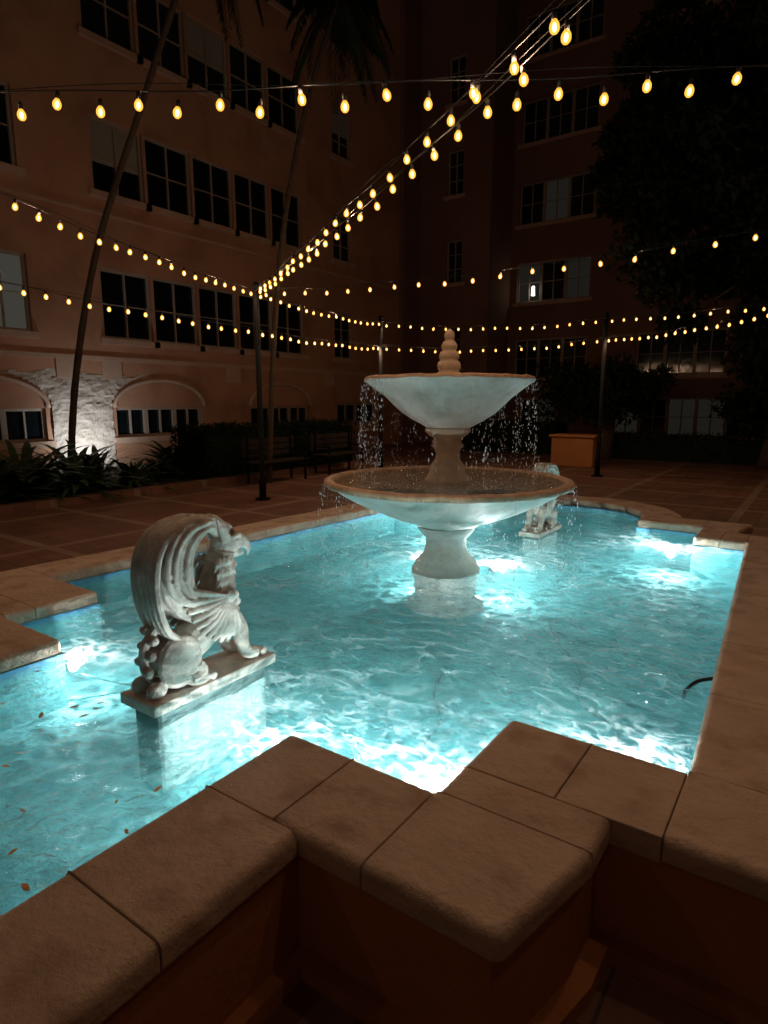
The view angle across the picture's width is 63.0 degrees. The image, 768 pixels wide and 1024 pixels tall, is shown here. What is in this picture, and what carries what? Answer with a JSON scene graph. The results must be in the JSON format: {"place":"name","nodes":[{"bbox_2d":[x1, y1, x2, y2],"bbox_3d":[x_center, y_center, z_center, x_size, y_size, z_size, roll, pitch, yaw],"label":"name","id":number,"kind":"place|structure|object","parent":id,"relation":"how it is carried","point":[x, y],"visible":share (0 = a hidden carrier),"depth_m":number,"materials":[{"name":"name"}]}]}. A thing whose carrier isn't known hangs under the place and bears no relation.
{"place":"outdoors","nodes":[
{"label":"outdoors","id":0,"kind":"place"},
{"bbox_2d":[0,442,767,1023],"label":"paved ground","id":1,"kind":"structure","parent":0,"point":[718,492],"depth_m":9.93,"materials":[{"name":"brown tile"}]},
{"bbox_2d":[0,465,201,504],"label":"planting bed","id":2,"kind":"object","parent":1,"relation":"on","point":[114,487],"depth_m":11.78,"materials":[{"name":"brown soil"}]},
{"bbox_2d":[0,435,57,501],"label":"spiky garden plant","id":3,"kind":"object","parent":2,"relation":"on","point":[17,493],"visible":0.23,"depth_m":10.28,"materials":[{"name":"green plant"}]},
{"bbox_2d":[0,448,101,506],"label":"spiky garden plant","id":4,"kind":"object","parent":2,"relation":"on","point":[5,473],"visible":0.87,"depth_m":10.20,"materials":[{"name":"green plant"}]},
{"bbox_2d":[0,439,121,503],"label":"spiky garden plant","id":5,"kind":"object","parent":2,"relation":"on","point":[40,471],"visible":0.53,"depth_m":11.09,"materials":[{"name":"green plant"}]},
{"bbox_2d":[3,452,151,502],"bbox_3d":[-5.563,-0.611,11.107,2.804,0.851,2.785,-5,11,-28],"label":"spiky garden plant","id":6,"kind":"object","parent":2,"relation":"on","point":[87,479],"visible":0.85,"depth_m":11.03,"materials":[{"name":"green plant"}]},
{"bbox_2d":[15,439,163,492],"bbox_3d":[-6.114,-0.833,11.857,3.268,1.004,2.835,3,10,16],"label":"spiky garden plant","id":7,"kind":"object","parent":2,"relation":"on","point":[77,458],"visible":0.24,"depth_m":12.10,"materials":[{"name":"green plant"}]},
{"bbox_2d":[58,445,147,485],"bbox_3d":[-6.205,-0.942,13.021,3.030,0.855,2.682,7,12,34],"label":"spiky garden plant","id":8,"kind":"object","parent":2,"relation":"on","point":[103,468],"visible":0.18,"depth_m":12.99,"materials":[{"name":"green plant"}]},
{"bbox_2d":[60,457,183,495],"bbox_3d":[-4.981,-0.744,12.039,2.482,0.693,2.261,-3,10,-17],"label":"spiky garden plant","id":9,"kind":"object","parent":2,"relation":"on","point":[136,469],"visible":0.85,"depth_m":12.11,"materials":[{"name":"green plant"}]},
{"bbox_2d":[102,455,192,480],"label":"spiky garden plant","id":10,"kind":"object","parent":2,"relation":"on","point":[158,468],"visible":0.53,"depth_m":13.05,"materials":[{"name":"green plant"}]},
{"bbox_2d":[118,439,177,478],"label":"spiky garden plant","id":11,"kind":"object","parent":2,"relation":"on","point":[160,453],"visible":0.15,"depth_m":14.35,"materials":[{"name":"green plant"}]},
{"bbox_2d":[67,0,263,462],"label":"palm tree","id":12,"kind":"object","parent":2,"relation":"on","point":[102,230],"visible":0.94,"depth_m":11.61,"materials":[{"name":"brown plant"}]},
{"bbox_2d":[131,447,216,480],"bbox_3d":[-4.556,-1.109,13.930,2.501,0.768,2.835,0,10,-2],"label":"spiky garden plant","id":13,"kind":"object","parent":2,"relation":"on","point":[170,457],"visible":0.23,"depth_m":13.43,"materials":[{"name":"green plant"}]},
{"bbox_2d":[168,416,358,479],"bbox_3d":[-2.643,-1.596,15.198,1.374,1.360,5.263,7,12,34],"label":"clipped hedge","id":14,"kind":"object","parent":2,"relation":"on","point":[207,451],"visible":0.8,"depth_m":13.59,"materials":[{"name":"green plant"}]},
{"bbox_2d":[0,460,364,514],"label":"bed kerb","id":15,"kind":"structure","parent":1,"relation":"on","point":[32,505],"depth_m":11.47,"materials":[{"name":"beige stone"}]},
{"bbox_2d":[0,0,399,467],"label":"wall","id":16,"kind":"structure","parent":1,"relation":"on","point":[43,43],"depth_m":16.70,"materials":[{"name":"paint"}]},
{"bbox_2d":[0,368,148,472],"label":"rough pier stucco","id":17,"kind":"object","parent":16,"relation":"attached to","point":[95,420],"visible":0.72,"depth_m":14.59,"materials":[{"name":"beige paint"}]},
{"bbox_2d":[0,0,373,442],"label":"window frames","id":18,"kind":"structure","parent":16,"relation":"attached to","point":[3,428],"depth_m":16.46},
{"bbox_2d":[0,0,371,439],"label":"window glass","id":19,"kind":"object","parent":18,"relation":"in","point":[92,15],"visible":0.53,"depth_m":16.34,"materials":[{"name":"black glass"}]},
{"bbox_2d":[0,0,378,449],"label":"sills","id":20,"kind":"structure","parent":16,"relation":"attached to","point":[103,42],"depth_m":16.09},
{"bbox_2d":[0,186,399,407],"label":"mouldings","id":21,"kind":"object","parent":16,"relation":"attached to","point":[111,367],"visible":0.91,"depth_m":15.59,"materials":[{"name":"beige paint"}]},
{"bbox_2d":[252,282,270,500],"bbox_3d":[-2.088,-1.982,10.519,0.260,3.590,0.260,7,12,34],"label":"string light pole","id":22,"kind":"object","parent":1,"relation":"on","point":[262,489],"visible":0.92,"depth_m":10.49,"materials":[{"name":"black metal"}]},
{"bbox_2d":[0,191,253,295],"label":"string lights","id":23,"kind":"object","parent":22,"relation":"hanging from","point":[59,226],"visible":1,"depth_m":6.95,"materials":[{"name":"yellow glass"}]},
{"bbox_2d":[0,281,253,333],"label":"string lights","id":24,"kind":"object","parent":22,"relation":"hanging from","point":[23,292],"visible":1,"depth_m":8.35,"materials":[{"name":"yellow glass"}]},
{"bbox_2d":[259,290,379,325],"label":"string lights","id":25,"kind":"object","parent":22,"relation":"hanging from","point":[298,308],"visible":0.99,"depth_m":12.01,"materials":[{"name":"yellow glass"}]},
{"bbox_2d":[260,328,379,350],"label":"string lights","id":26,"kind":"object","parent":22,"relation":"hanging from","point":[298,341],"visible":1,"depth_m":11.88,"materials":[{"name":"yellow glass"}]},
{"bbox_2d":[256,0,564,290],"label":"string lights","id":27,"kind":"object","parent":22,"relation":"attached to","point":[554,26],"visible":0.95,"depth_m":4.33,"materials":[{"name":"yellow glass"}]},
{"bbox_2d":[258,0,589,293],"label":"string lights","id":28,"kind":"object","parent":22,"relation":"hanging from","point":[565,40],"visible":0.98,"depth_m":4.04,"materials":[{"name":"yellow glass"}]},
{"bbox_2d":[265,229,767,296],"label":"string lights","id":29,"kind":"object","parent":22,"relation":"hanging from","point":[673,250],"visible":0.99,"depth_m":8.00,"materials":[{"name":"yellow glass"}]},
{"bbox_2d":[241,436,308,483],"bbox_3d":[-2.254,-1.103,13.222,0.510,0.920,1.500,7,12,34],"label":"park bench","id":30,"kind":"object","parent":1,"relation":"on","point":[247,454],"visible":0.82,"depth_m":13.27,"materials":[{"name":"brown wood"}]},
{"bbox_2d":[267,0,392,482],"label":"palm tree","id":31,"kind":"object","parent":1,"relation":"on","point":[349,16],"visible":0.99,"depth_m":11.98,"materials":[{"name":"brown plant"}]},
{"bbox_2d":[310,432,365,474],"bbox_3d":[-1.074,-1.426,15.053,0.510,0.920,1.500,7,12,34],"label":"park bench","id":32,"kind":"object","parent":1,"relation":"on","point":[315,448],"visible":0.94,"depth_m":15.03,"materials":[{"name":"brown wood"}]},
{"bbox_2d":[378,316,382,467],"bbox_3d":[-0.075,-2.693,14.553,0.260,3.590,0.260,7,12,34],"label":"string light pole","id":33,"kind":"object","parent":1,"relation":"on","point":[380,318],"visible":0.71,"depth_m":14.54,"materials":[{"name":"black metal"}]},
{"bbox_2d":[383,318,600,330],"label":"string lights","id":34,"kind":"object","parent":33,"relation":"hanging from","point":[532,328],"visible":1,"depth_m":13.95,"materials":[{"name":"yellow glass"}]},
{"bbox_2d":[383,337,601,353],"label":"string lights","id":35,"kind":"object","parent":33,"relation":"hanging from","point":[534,348],"visible":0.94,"depth_m":14.01,"materials":[{"name":"yellow glass"}]},
{"bbox_2d":[0,495,767,1023],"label":"fountain pool","id":36,"kind":"structure","parent":1,"relation":"on","point":[516,873],"depth_m":1.75,"materials":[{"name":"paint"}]},
{"bbox_2d":[120,513,274,728],"bbox_3d":[-0.795,0.555,2.733,0.246,1.118,0.660,7,12,34],"label":"griffin statue","id":37,"kind":"object","parent":36,"relation":"on","point":[179,678],"visible":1,"depth_m":2.56,"materials":[{"name":"stone"}]},
{"bbox_2d":[0,534,639,890],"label":"fallen leaves","id":38,"kind":"object","parent":36,"relation":"on","point":[25,886],"visible":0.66,"depth_m":2.08,"materials":[{"name":"orange plant"}]},
{"bbox_2d":[0,506,743,915],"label":"pool water","id":39,"kind":"structure","parent":36,"relation":"in","point":[618,650],"depth_m":3.03,"materials":[{"name":"teal liquid"}]},
{"bbox_2d":[687,677,712,686],"bbox_3d":[1.466,0.799,2.893,0.254,0.096,0.076,-2,10,-13],"label":"drain hose","id":40,"kind":"object","parent":39,"relation":"in","point":[694,682],"visible":0.48,"depth_m":2.91,"materials":[{"name":"black rubber"}]},
{"bbox_2d":[312,329,583,616],"bbox_3d":[0.451,-0.290,4.725,2.181,2.110,2.252,7,12,34],"label":"tiered fountain","id":41,"kind":"object","parent":36,"relation":"on","point":[447,501],"visible":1,"depth_m":4.35,"materials":[{"name":"stone"}]},
{"bbox_2d":[518,462,560,540],"bbox_3d":[1.524,0.022,6.073,0.222,1.007,0.594,7,12,34],"label":"griffin statue","id":42,"kind":"object","parent":36,"relation":"on","point":[545,520],"visible":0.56,"depth_m":5.96,"materials":[{"name":"stone"}]},
{"bbox_2d":[418,0,497,441],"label":"wall","id":43,"kind":"structure","parent":1,"relation":"on","point":[451,29],"depth_m":23.77,"materials":[{"name":"brown paint"}]},
{"bbox_2d":[442,99,467,370],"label":"sills","id":44,"kind":"structure","parent":43,"relation":"attached to","point":[460,195],"depth_m":23.80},
{"bbox_2d":[446,54,465,340],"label":"window frames","id":45,"kind":"structure","parent":43,"relation":"attached to","point":[457,151],"depth_m":23.88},
{"bbox_2d":[399,0,518,442],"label":"side walls","id":46,"kind":"structure","parent":1,"relation":"on","point":[410,127],"depth_m":23.92,"materials":[{"name":"brown paint"}]},
{"bbox_2d":[461,418,568,454],"bbox_3d":[4.202,-2.572,21.138,3.872,1.243,1.166,7,12,34],"label":"clipped hedge","id":47,"kind":"object","parent":1,"relation":"on","point":[543,441],"visible":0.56,"depth_m":20.69,"materials":[{"name":"green plant"}]},
{"bbox_2d":[549,433,602,467],"bbox_3d":[5.033,-1.630,16.501,1.220,0.820,0.720,7,12,34],"label":"stone planter","id":48,"kind":"object","parent":1,"relation":"on","point":[574,450],"visible":0.81,"depth_m":16.23,"materials":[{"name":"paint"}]},
{"bbox_2d":[591,311,608,476],"bbox_3d":[4.820,-2.575,13.883,0.260,3.590,0.260,7,12,34],"label":"string light pole","id":49,"kind":"object","parent":1,"relation":"on","point":[601,399],"visible":1,"depth_m":13.85,"materials":[{"name":"black metal"}]},
{"bbox_2d":[606,311,767,341],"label":"string lights","id":50,"kind":"object","parent":49,"relation":"hanging from","point":[694,329],"visible":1,"depth_m":11.46,"materials":[{"name":"yellow glass"}]},
{"bbox_2d":[610,302,765,322],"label":"string lights","id":51,"kind":"object","parent":49,"relation":"hanging from","point":[710,313],"visible":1,"depth_m":12.08,"materials":[{"name":"yellow glass"}]},
{"bbox_2d":[530,353,678,459],"bbox_3d":[6.285,-3.045,18.208,4.180,3.074,2.876,7,12,34],"label":"tree","id":52,"kind":"object","parent":1,"relation":"on","point":[577,392],"visible":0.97,"depth_m":17.66,"materials":[{"name":"green plant"}]},
{"bbox_2d":[505,0,767,440],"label":"wall","id":53,"kind":"structure","parent":1,"relation":"on","point":[611,295],"depth_m":23.01,"materials":[{"name":"brown paint"}]},
{"bbox_2d":[531,286,534,295],"bbox_3d":[5.832,-8.643,24.514,0.140,0.350,0.140,7,12,34],"label":"lit wall lamp","id":54,"kind":"object","parent":53,"relation":"attached to","point":[533,291],"visible":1,"depth_m":24.47,"materials":[{"name":"white glass"}]},
{"bbox_2d":[515,0,754,437],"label":"window frames","id":55,"kind":"structure","parent":53,"relation":"attached to","point":[569,197],"depth_m":23.20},
{"bbox_2d":[517,0,753,435],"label":"window glass","id":56,"kind":"object","parent":55,"relation":"in","point":[702,365],"visible":0.45,"depth_m":23.06,"materials":[{"name":"black glass"}]},
{"bbox_2d":[512,0,757,439],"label":"sills","id":57,"kind":"structure","parent":53,"relation":"attached to","point":[571,134],"depth_m":22.97,"materials":[{"name":"brown stone"}]},
{"bbox_2d":[585,0,767,378],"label":"oak tree","id":58,"kind":"object","parent":1,"relation":"on","point":[699,162],"visible":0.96,"depth_m":13.48,"materials":[{"name":"green plant"}]},
{"bbox_2d":[595,429,762,465],"bbox_3d":[10.168,-1.666,16.683,8.989,0.963,0.969,7,12,34],"label":"clipped hedge","id":59,"kind":"object","parent":1,"relation":"on","point":[718,450],"visible":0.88,"depth_m":17.53,"materials":[{"name":"green plant"}]},
{"bbox_2d":[0,64,767,120],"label":"string lights","id":60,"kind":"object","parent":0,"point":[386,94],"visible":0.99,"depth_m":3.68}
]}

